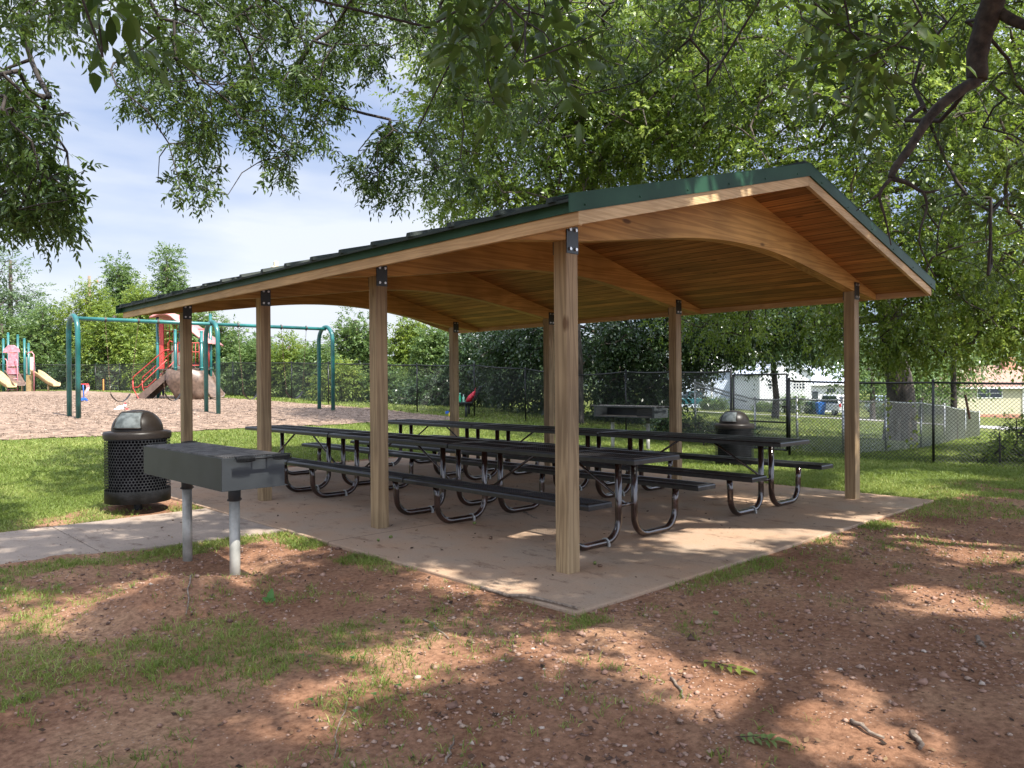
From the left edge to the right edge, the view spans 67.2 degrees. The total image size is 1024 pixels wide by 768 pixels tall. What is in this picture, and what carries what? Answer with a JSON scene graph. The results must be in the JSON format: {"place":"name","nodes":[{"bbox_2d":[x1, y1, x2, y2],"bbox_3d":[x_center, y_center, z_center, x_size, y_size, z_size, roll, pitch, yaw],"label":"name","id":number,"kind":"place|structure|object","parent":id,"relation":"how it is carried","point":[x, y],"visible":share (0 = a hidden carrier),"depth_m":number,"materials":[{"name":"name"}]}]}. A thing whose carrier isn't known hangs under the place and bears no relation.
{"place":"outdoors","nodes":[
{"label":"outdoors","id":0,"kind":"place"},
{"bbox_2d":[0,508,283,563],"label":"path","id":1,"kind":"structure","parent":0,"point":[145,532],"depth_m":7.77,"materials":[{"name":"concrete"}]},
{"bbox_2d":[270,261,278,267],"bbox_3d":[-2.614,-1.302,8.512,0.100,0.110,0.060,-1,0,-43],"label":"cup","id":2,"kind":"object","parent":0,"point":[275,263],"visible":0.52,"depth_m":8.50,"materials":[{"name":"white"}]},
{"bbox_2d":[466,388,475,401],"bbox_3d":[-1.328,0.350,24.883,0.324,0.452,0.372,0,0,-21],"label":"backpack","id":3,"kind":"object","parent":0,"point":[470,397],"visible":0.89,"depth_m":24.74,"materials":[{"name":"red fabric"}]},
{"bbox_2d":[0,387,1023,767],"bbox_3d":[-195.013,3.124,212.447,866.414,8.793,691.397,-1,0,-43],"label":"ground","id":4,"kind":"structure","parent":0,"point":[84,731],"depth_m":4.13,"materials":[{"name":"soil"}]},
{"bbox_2d":[0,304,47,389],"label":"tree","id":5,"kind":"object","parent":4,"relation":"on","point":[3,334],"visible":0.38,"depth_m":49.91,"materials":[{"name":"green plant"}]},
{"bbox_2d":[0,332,60,391],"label":"toddler playset","id":6,"kind":"object","parent":4,"relation":"on","point":[11,378],"visible":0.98,"depth_m":43.54,"materials":[{"name":"teal paint"}]},
{"bbox_2d":[3,292,74,388],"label":"tree","id":7,"kind":"object","parent":4,"relation":"on","point":[41,324],"visible":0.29,"depth_m":51.42,"materials":[{"name":"green plant"}]},
{"bbox_2d":[0,244,80,361],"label":"tree","id":8,"kind":"object","parent":4,"relation":"on","point":[10,296],"visible":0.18,"depth_m":61.62,"materials":[{"name":"green plant"}]},
{"bbox_2d":[44,275,118,388],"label":"tree","id":9,"kind":"object","parent":4,"relation":"on","point":[94,303],"visible":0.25,"depth_m":51.53,"materials":[{"name":"green plant"}]},
{"bbox_2d":[36,339,135,390],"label":"bush","id":10,"kind":"object","parent":4,"relation":"on","point":[73,364],"visible":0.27,"depth_m":49.03,"materials":[{"name":"green plant"}]},
{"bbox_2d":[88,276,97,305],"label":"utility pole","id":11,"kind":"object","parent":4,"relation":"on","point":[89,277],"visible":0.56,"depth_m":74.87,"materials":[{"name":"grey wood"}]},
{"bbox_2d":[63,300,155,390],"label":"tree","id":12,"kind":"object","parent":4,"relation":"on","point":[120,341],"visible":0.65,"depth_m":49.22,"materials":[{"name":"green plant"}]},
{"bbox_2d":[95,250,149,326],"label":"tree","id":13,"kind":"object","parent":4,"relation":"on","point":[120,281],"visible":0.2,"depth_m":55.51,"materials":[{"name":"green plant"}]},
{"bbox_2d":[102,410,171,509],"bbox_3d":[-4.470,0.986,9.199,0.747,1.356,0.747,0,0,0],"label":"trash bin","id":14,"kind":"object","parent":4,"relation":"on","point":[130,435],"visible":0.78,"depth_m":8.92,"materials":[{"name":"black metal"}]},
{"bbox_2d":[114,270,168,372],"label":"tree","id":15,"kind":"object","parent":4,"relation":"on","point":[136,295],"visible":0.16,"depth_m":51.51,"materials":[{"name":"green plant"}]},
{"bbox_2d":[119,312,204,391],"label":"tree","id":16,"kind":"object","parent":4,"relation":"on","point":[150,358],"visible":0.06,"depth_m":45.24,"materials":[{"name":"green plant"}]},
{"bbox_2d":[138,241,190,337],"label":"tree","id":17,"kind":"object","parent":4,"relation":"on","point":[168,282],"visible":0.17,"depth_m":54.80,"materials":[{"name":"green plant"}]},
{"bbox_2d":[184,575,191,614],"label":"fallen twig","id":18,"kind":"object","parent":4,"relation":"on","point":[188,592],"visible":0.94,"depth_m":5.23,"materials":[{"name":"grey wood"}]},
{"bbox_2d":[165,311,220,392],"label":"tree","id":19,"kind":"object","parent":4,"relation":"on","point":[197,318],"visible":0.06,"depth_m":44.63,"materials":[{"name":"green plant"}]},
{"bbox_2d":[144,441,291,574],"bbox_3d":[-2.544,1.180,6.519,0.530,1.285,1.929,-1,0,-43],"label":"park grill","id":20,"kind":"object","parent":4,"relation":"on","point":[233,472],"visible":0.99,"depth_m":6.11,"materials":[{"name":"grey metal"}]},
{"bbox_2d":[192,310,253,393],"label":"tree","id":21,"kind":"object","parent":4,"relation":"on","point":[227,341],"visible":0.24,"depth_m":42.49,"materials":[{"name":"green plant"}]},
{"bbox_2d":[0,390,464,439],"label":"mulch","id":22,"kind":"object","parent":4,"relation":"on","point":[51,431],"visible":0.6,"depth_m":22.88,"materials":[{"name":"brown wood"}]},
{"bbox_2d":[81,384,89,400],"bbox_3d":[-16.374,0.338,29.312,0.443,0.696,0.586,0,0,-13],"label":"kick scooter","id":23,"kind":"object","parent":22,"relation":"on","point":[87,390],"visible":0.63,"depth_m":29.50,"materials":[{"name":"blue plastic"}]},
{"bbox_2d":[114,403,127,409],"bbox_3d":[-12.378,0.707,24.401,0.400,0.245,0.240,0,0,-17],"label":"toy plane","id":24,"kind":"object","parent":22,"relation":"on","point":[121,407],"visible":0.94,"depth_m":24.34,"materials":[{"name":"white plastic"}]},
{"bbox_2d":[132,313,224,399],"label":"climbing tower","id":25,"kind":"structure","parent":22,"relation":"on","point":[171,377],"depth_m":32.35,"materials":[{"name":"teal paint"}]},
{"bbox_2d":[66,313,334,418],"bbox_3d":[-9.030,-0.457,23.250,7.633,2.960,1.030,-1,0,-41],"label":"swing set","id":26,"kind":"object","parent":22,"relation":"on","point":[72,317],"visible":0.94,"depth_m":22.85,"materials":[{"name":"teal paint"}]},
{"bbox_2d":[104,316,139,401],"bbox_3d":[-10.930,-0.683,21.599,0.909,2.377,0.158,-1,0,-43],"label":"swing","id":27,"kind":"object","parent":26,"relation":"hanging from","point":[105,317],"visible":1,"depth_m":21.54,"materials":[{"name":"black rubber"}]},
{"bbox_2d":[157,319,179,400],"bbox_3d":[-9.882,-0.693,22.511,0.929,2.379,0.159,-1,0,-43],"label":"swing","id":28,"kind":"object","parent":26,"relation":"hanging from","point":[158,320],"visible":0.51,"depth_m":22.31,"materials":[{"name":"black rubber"}]},
{"bbox_2d":[237,322,256,399],"bbox_3d":[-8.139,-0.708,24.026,0.878,2.383,0.157,-1,0,-43],"label":"swing","id":29,"kind":"object","parent":26,"relation":"hanging from","point":[255,396],"visible":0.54,"depth_m":23.82,"materials":[{"name":"black rubber"}]},
{"bbox_2d":[281,324,307,398],"bbox_3d":[-7.065,-0.717,24.960,0.921,2.386,0.158,-1,0,-43],"label":"swing","id":30,"kind":"object","parent":26,"relation":"hanging from","point":[300,394],"visible":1,"depth_m":24.91,"materials":[{"name":"black rubber"}]},
{"bbox_2d":[221,330,276,396],"bbox_3d":[-12.771,-0.639,39.103,4.192,4.188,2.948,0,0,1],"label":"shrub","id":31,"kind":"object","parent":4,"relation":"on","point":[248,354],"visible":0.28,"depth_m":38.47,"materials":[{"name":"green plant"}]},
{"bbox_2d":[262,588,275,602],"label":"broadleaf weed","id":32,"kind":"object","parent":4,"relation":"on","point":[270,595],"visible":1,"depth_m":5.37,"materials":[{"name":"green plant"}]},
{"bbox_2d":[247,329,310,397],"bbox_3d":[-10.830,-0.628,38.012,4.119,4.280,2.819,0,0,11],"label":"shrub","id":33,"kind":"object","parent":4,"relation":"on","point":[291,353],"visible":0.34,"depth_m":37.56,"materials":[{"name":"green plant"}]},
{"bbox_2d":[2,566,574,712],"bbox_3d":[-1.590,1.497,4.798,3.097,0.041,4.164,-1,0,-43],"label":"clover","id":34,"kind":"object","parent":4,"relation":"on","point":[355,710],"visible":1,"depth_m":4.17,"materials":[{"name":"green plant"}]},
{"bbox_2d":[279,336,340,398],"bbox_3d":[-9.186,-0.391,37.011,3.041,3.885,4.110,-1,1,-80],"label":"shrub","id":35,"kind":"object","parent":4,"relation":"on","point":[311,356],"visible":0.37,"depth_m":36.59,"materials":[{"name":"green plant"}]},
{"bbox_2d":[299,355,369,402],"bbox_3d":[-7.416,0.098,33.921,3.562,2.798,2.563,0,0,16],"label":"shrub","id":36,"kind":"object","parent":4,"relation":"on","point":[339,369],"visible":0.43,"depth_m":33.40,"materials":[{"name":"green plant"}]},
{"bbox_2d":[334,701,346,757],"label":"fallen twig","id":37,"kind":"object","parent":4,"relation":"on","point":[337,728],"visible":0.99,"depth_m":3.38,"materials":[{"name":"beige wood"}]},
{"bbox_2d":[321,306,400,372],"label":"shrub","id":38,"kind":"object","parent":4,"relation":"on","point":[354,344],"visible":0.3,"depth_m":40.57,"materials":[{"name":"green plant"}]},
{"bbox_2d":[0,361,731,433],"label":"chain link fence","id":39,"kind":"object","parent":4,"relation":"on","point":[471,391],"visible":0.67,"depth_m":25.87,"materials":[{"name":"black metal"}]},
{"bbox_2d":[353,364,411,403],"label":"shrub","id":40,"kind":"object","parent":4,"relation":"on","point":[390,381],"visible":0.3,"depth_m":33.49,"materials":[{"name":"green plant"}]},
{"bbox_2d":[387,316,430,386],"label":"shrub","id":41,"kind":"object","parent":4,"relation":"on","point":[405,333],"visible":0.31,"depth_m":41.57,"materials":[{"name":"green plant"}]},
{"bbox_2d":[388,372,465,405],"bbox_3d":[-3.657,0.506,31.949,3.863,2.181,2.658,0,0,-8],"label":"shrub","id":42,"kind":"object","parent":4,"relation":"on","point":[425,393],"visible":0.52,"depth_m":31.52,"materials":[{"name":"green plant"}]},
{"bbox_2d":[402,324,465,400],"bbox_3d":[-3.539,-0.870,37.024,4.239,4.808,3.021,0,0,0],"label":"shrub","id":43,"kind":"object","parent":4,"relation":"on","point":[432,349],"visible":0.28,"depth_m":36.51,"materials":[{"name":"green plant"}]},
{"bbox_2d":[423,619,448,638],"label":"fallen twig","id":44,"kind":"object","parent":4,"relation":"on","point":[428,621],"visible":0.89,"depth_m":4.70,"materials":[{"name":"beige wood"}]},
{"bbox_2d":[444,735,453,762],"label":"fallen twig","id":45,"kind":"object","parent":4,"relation":"on","point":[447,756],"visible":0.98,"depth_m":3.17,"materials":[{"name":"grey wood"}]},
{"bbox_2d":[427,332,508,407],"bbox_3d":[-1.716,-0.488,31.940,3.428,4.254,3.110,-1,0,-43],"label":"shrub","id":46,"kind":"object","parent":4,"relation":"on","point":[462,362],"visible":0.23,"depth_m":31.55,"materials":[{"name":"green plant"}]},
{"bbox_2d":[459,386,481,416],"bbox_3d":[-1.381,0.581,25.601,0.756,1.041,2.000,0,0,0],"label":"bench","id":47,"kind":"object","parent":4,"relation":"on","point":[476,395],"visible":0.84,"depth_m":24.80,"materials":[{"name":"black metal"}]},
{"bbox_2d":[0,0,1023,314],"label":"pecan tree","id":48,"kind":"object","parent":4,"relation":"on","point":[50,202],"visible":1,"depth_m":8.06,"materials":[{"name":"green plant"}]},
{"bbox_2d":[0,390,1023,767],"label":"grass","id":49,"kind":"structure","parent":4,"relation":"on","point":[892,478],"depth_m":8.76,"materials":[{"name":"green plant"}]},
{"bbox_2d":[0,472,1023,767],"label":"leaf litter","id":50,"kind":"object","parent":4,"relation":"on","point":[588,758],"visible":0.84,"depth_m":4.20,"materials":[{"name":"brown plant"}]},
{"bbox_2d":[480,586,577,608],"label":"fallen twig","id":51,"kind":"object","parent":4,"relation":"on","point":[518,595],"visible":1,"depth_m":5.34,"materials":[{"name":"beige wood"}]},
{"bbox_2d":[38,315,1022,400],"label":"woods","id":52,"kind":"object","parent":4,"relation":"on","point":[624,373],"visible":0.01,"depth_m":134.27,"materials":[{"name":"green plant"}]},
{"bbox_2d":[370,0,813,423],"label":"broadleaf tree","id":53,"kind":"object","parent":4,"relation":"on","point":[587,179],"visible":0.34,"depth_m":19.22,"materials":[{"name":"green plant"}]},
{"bbox_2d":[590,404,668,449],"bbox_3d":[2.662,1.122,17.427,0.530,1.285,1.929,-1,0,-43],"label":"park grill","id":54,"kind":"object","parent":4,"relation":"on","point":[630,411],"visible":0.98,"depth_m":17.52,"materials":[{"name":"grey metal"}]},
{"bbox_2d":[458,303,872,424],"bbox_3d":[4.822,-0.955,27.017,15.381,6.007,6.634,0,0,11],"label":"dark tree","id":55,"kind":"object","parent":4,"relation":"on","point":[619,346],"visible":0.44,"depth_m":26.64,"materials":[{"name":"green plant"}]},
{"bbox_2d":[670,676,683,697],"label":"fallen twig","id":56,"kind":"object","parent":4,"relation":"on","point":[672,679],"visible":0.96,"depth_m":3.79,"materials":[{"name":"beige wood"}]},
{"bbox_2d":[662,354,735,407],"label":"blue brick house","id":57,"kind":"structure","parent":4,"relation":"on","point":[726,381],"depth_m":86.00,"materials":[{"name":"grey"}]},
{"bbox_2d":[642,410,763,446],"bbox_3d":[4.824,1.260,19.144,1.507,1.282,3.496,-1,0,-43],"label":"weed patch","id":58,"kind":"object","parent":4,"relation":"on","point":[658,421],"visible":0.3,"depth_m":19.56,"materials":[{"name":"green plant"}]},
{"bbox_2d":[697,396,729,410],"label":"hedge","id":59,"kind":"object","parent":4,"relation":"on","point":[725,401],"visible":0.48,"depth_m":75.65,"materials":[{"name":"green plant"}]},
{"bbox_2d":[698,660,756,674],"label":"leaf sprig","id":60,"kind":"object","parent":4,"relation":"on","point":[729,667],"visible":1,"depth_m":4.05,"materials":[{"name":"green plant"}]},
{"bbox_2d":[714,410,754,466],"bbox_3d":[4.059,1.122,14.049,0.707,1.284,0.707,0,0,41],"label":"trash bin","id":61,"kind":"object","parent":4,"relation":"on","point":[734,422],"visible":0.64,"depth_m":13.80,"materials":[{"name":"black metal"}]},
{"bbox_2d":[736,732,791,747],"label":"leaf sprig","id":62,"kind":"object","parent":4,"relation":"on","point":[762,737],"visible":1,"depth_m":3.23,"materials":[{"name":"green plant"}]},
{"bbox_2d":[751,401,781,411],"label":"hedge","id":63,"kind":"object","parent":4,"relation":"on","point":[765,409],"visible":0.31,"depth_m":73.81,"materials":[{"name":"green plant"}]},
{"bbox_2d":[732,361,815,410],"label":"white house","id":64,"kind":"structure","parent":4,"relation":"on","point":[794,384],"depth_m":77.00,"materials":[{"name":"white paint"}]},
{"bbox_2d":[792,380,804,389],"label":"window","id":65,"kind":"structure","parent":64,"relation":"in","point":[794,384],"depth_m":76.97,"materials":[{"name":"white glass"}]},
{"bbox_2d":[713,309,843,417],"bbox_3d":[13.427,-2.577,39.051,7.665,10.545,7.522,0,0,-9],"label":"street tree","id":66,"kind":"object","parent":4,"relation":"on","point":[776,389],"visible":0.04,"depth_m":38.40,"materials":[{"name":"green plant"}]},
{"bbox_2d":[552,0,1023,440],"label":"pecan tree","id":67,"kind":"object","parent":4,"relation":"on","point":[897,348],"visible":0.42,"depth_m":17.14,"materials":[{"name":"green plant"}]},
{"bbox_2d":[771,390,810,413],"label":"hedge","id":68,"kind":"object","parent":4,"relation":"on","point":[793,402],"visible":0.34,"depth_m":71.64,"materials":[{"name":"green plant"}]},
{"bbox_2d":[810,402,815,413],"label":"wheelie bin","id":69,"kind":"object","parent":4,"relation":"on","point":[812,405],"visible":0.34,"depth_m":70.70,"materials":[{"name":"plastic"}]},
{"bbox_2d":[815,402,825,414],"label":"wheelie bin","id":70,"kind":"object","parent":4,"relation":"on","point":[820,407],"visible":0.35,"depth_m":69.67,"materials":[{"name":"blue plastic"}]},
{"bbox_2d":[803,365,843,411],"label":"garage wing house","id":71,"kind":"structure","parent":4,"relation":"on","point":[820,386],"depth_m":79.00,"materials":[{"name":"white"}]},
{"bbox_2d":[812,391,817,401],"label":"door","id":72,"kind":"structure","parent":71,"relation":"in","point":[815,394],"depth_m":78.95,"materials":[{"name":"grey glass"}]},
{"bbox_2d":[820,395,843,415],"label":"parked suv","id":73,"kind":"object","parent":4,"relation":"on","point":[829,404],"visible":0.31,"depth_m":68.55,"materials":[{"name":"white paint"}]},
{"bbox_2d":[694,379,979,452],"bbox_3d":[13.009,1.166,24.703,20.712,2.740,4.659,-1,0,-43],"label":"chain link fence","id":74,"kind":"object","parent":4,"relation":"on","point":[949,435],"visible":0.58,"depth_m":18.23,"materials":[{"name":"metal"}]},
{"bbox_2d":[696,385,745,401],"bbox_3d":[5.239,0.230,19.414,0.040,0.439,1.686,-1,0,-33],"label":"fence brace","id":75,"kind":"object","parent":74,"relation":"attached to","point":[721,393],"visible":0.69,"depth_m":19.43,"materials":[{"name":"metal"}]},
{"bbox_2d":[794,398,920,449],"bbox_3d":[8.076,0.917,17.320,4.005,1.228,0.761,-1,0,-24],"label":"vine","id":76,"kind":"object","parent":74,"relation":"attached to","point":[888,409],"visible":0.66,"depth_m":17.16,"materials":[{"name":"green plant"}]},
{"bbox_2d":[802,322,920,419],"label":"garden tree","id":77,"kind":"object","parent":4,"relation":"on","point":[863,375],"visible":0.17,"depth_m":59.97,"materials":[{"name":"green plant"}]},
{"bbox_2d":[849,719,884,738],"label":"fallen twig","id":78,"kind":"object","parent":4,"relation":"on","point":[860,724],"visible":1,"depth_m":3.33,"materials":[{"name":"beige wood"}]},
{"bbox_2d":[823,304,913,371],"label":"garden tree","id":79,"kind":"object","parent":4,"relation":"on","point":[874,329],"depth_m":95.42,"materials":[{"name":"green plant"}]},
{"bbox_2d":[866,402,883,417],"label":"hedge","id":80,"kind":"object","parent":4,"relation":"on","point":[878,407],"visible":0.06,"depth_m":66.06,"materials":[{"name":"green plant"}]},
{"bbox_2d":[788,378,1023,467],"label":"chain link fence","id":81,"kind":"object","parent":4,"relation":"on","point":[933,425],"visible":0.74,"depth_m":14.42,"materials":[{"name":"grey metal"}]},
{"bbox_2d":[732,373,787,450],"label":"gate","id":82,"kind":"structure","parent":81,"relation":"attached to","point":[757,420],"depth_m":16.27,"materials":[{"name":"black metal"}]},
{"bbox_2d":[908,730,924,749],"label":"fallen twig","id":83,"kind":"object","parent":4,"relation":"on","point":[914,735],"visible":1,"depth_m":3.25,"materials":[{"name":"beige wood"}]},
{"bbox_2d":[861,300,979,381],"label":"garden tree","id":84,"kind":"object","parent":4,"relation":"on","point":[913,342],"visible":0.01,"depth_m":105.15,"materials":[{"name":"green plant"}]},
{"bbox_2d":[883,351,971,420],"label":"garden tree","id":85,"kind":"object","parent":4,"relation":"on","point":[920,395],"visible":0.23,"depth_m":61.60,"materials":[{"name":"green plant"}]},
{"bbox_2d":[907,193,1023,438],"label":"young tree","id":86,"kind":"object","parent":4,"relation":"on","point":[954,392],"visible":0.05,"depth_m":23.89,"materials":[{"name":"green plant"}]},
{"bbox_2d":[964,395,970,418],"bbox_3d":[11.299,0.567,19.100,0.049,0.609,0.255,0,0,2],"label":"leaning stake","id":87,"kind":"object","parent":4,"relation":"on","point":[966,401],"visible":0.75,"depth_m":19.09,"materials":[{"name":"brown wood"}]},
{"bbox_2d":[911,251,1023,361],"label":"garden tree","id":88,"kind":"object","parent":4,"relation":"on","point":[1001,330],"visible":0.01,"depth_m":94.94,"materials":[{"name":"green plant"}]},
{"bbox_2d":[914,330,1021,406],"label":"garden tree","id":89,"kind":"object","parent":4,"relation":"on","point":[975,374],"visible":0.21,"depth_m":69.20,"materials":[{"name":"green plant"}]},
{"bbox_2d":[915,357,1023,418],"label":"yellow house","id":90,"kind":"structure","parent":4,"relation":"on","point":[986,401],"depth_m":76.38,"materials":[{"name":"beige paint"}]},
{"bbox_2d":[977,389,1002,397],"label":"window","id":91,"kind":"structure","parent":90,"relation":"in","point":[986,390],"depth_m":76.32,"materials":[{"name":"grey glass"}]},
{"bbox_2d":[975,635,986,647],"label":"fallen twig","id":92,"kind":"object","parent":4,"relation":"on","point":[979,641],"visible":1,"depth_m":4.43,"materials":[{"name":"grey wood"}]},
{"bbox_2d":[954,409,1023,463],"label":"bramble","id":93,"kind":"object","parent":4,"relation":"on","point":[1010,454],"visible":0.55,"depth_m":14.71,"materials":[{"name":"green plant"}]},
{"bbox_2d":[0,0,1023,379],"label":"sky","id":94,"kind":"structure","parent":0,"point":[258,230],"materials":[{"name":"blue"}]},
{"bbox_2d":[167,453,933,615],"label":"concrete slab","id":95,"kind":"structure","parent":0,"point":[682,549],"depth_m":7.88,"materials":[{"name":"beige concrete"}]},
{"bbox_2d":[245,425,404,491],"bbox_3d":[-3.165,1.086,11.719,1.905,0.817,2.600,-1,0,-43],"label":"picnic table","id":96,"kind":"object","parent":95,"relation":"on","point":[327,447],"visible":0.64,"depth_m":11.28,"materials":[{"name":"metal"}]},
{"bbox_2d":[287,431,527,514],"bbox_3d":[-1.368,1.077,9.812,1.905,0.817,2.600,-1,0,-43],"label":"picnic table","id":97,"kind":"object","parent":95,"relation":"on","point":[419,441],"visible":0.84,"depth_m":9.48,"materials":[{"name":"metal"}]},
{"bbox_2d":[350,419,527,475],"bbox_3d":[-1.296,1.067,13.410,1.905,0.817,2.600,-1,0,-43],"label":"picnic table","id":98,"kind":"object","parent":95,"relation":"on","point":[439,423],"visible":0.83,"depth_m":13.09,"materials":[{"name":"metal"}]},
{"bbox_2d":[116,161,935,573],"bbox_3d":[-0.420,-0.315,10.838,6.814,3.580,9.575,-1,0,-43],"label":"picnic shelter","id":99,"kind":"object","parent":95,"relation":"on","point":[562,267],"visible":0.99,"depth_m":9.10,"materials":[{"name":"brown wood"}]},
{"bbox_2d":[446,424,651,490],"bbox_3d":[0.500,1.058,11.503,1.905,0.817,2.600,-1,0,-43],"label":"picnic table","id":100,"kind":"object","parent":95,"relation":"on","point":[587,433],"visible":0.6,"depth_m":11.32,"materials":[{"name":"metal"}]},
{"bbox_2d":[403,440,715,550],"bbox_3d":[0.428,1.068,7.905,1.905,0.817,2.600,-1,0,-43],"label":"picnic table","id":101,"kind":"object","parent":95,"relation":"on","point":[616,457],"visible":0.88,"depth_m":7.60,"materials":[{"name":"metal"}]},
{"bbox_2d":[579,430,832,515],"bbox_3d":[2.297,1.049,9.596,1.905,0.817,2.600,-1,0,-43],"label":"picnic table","id":102,"kind":"object","parent":95,"relation":"on","point":[760,461],"visible":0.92,"depth_m":9.16,"materials":[{"name":"metal"}]},
{"bbox_2d":[682,391,703,406],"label":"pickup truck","id":103,"kind":"object","parent":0,"point":[692,398],"visible":0.04,"depth_m":79.11,"materials":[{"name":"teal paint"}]},
{"bbox_2d":[702,411,1021,428],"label":"road","id":104,"kind":"structure","parent":0,"point":[981,426],"depth_m":54.80,"materials":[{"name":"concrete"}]},
{"bbox_2d":[865,395,885,411],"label":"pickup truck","id":105,"kind":"object","parent":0,"point":[877,404],"visible":0.05,"depth_m":81.75,"materials":[{"name":"white paint"}]}
]}

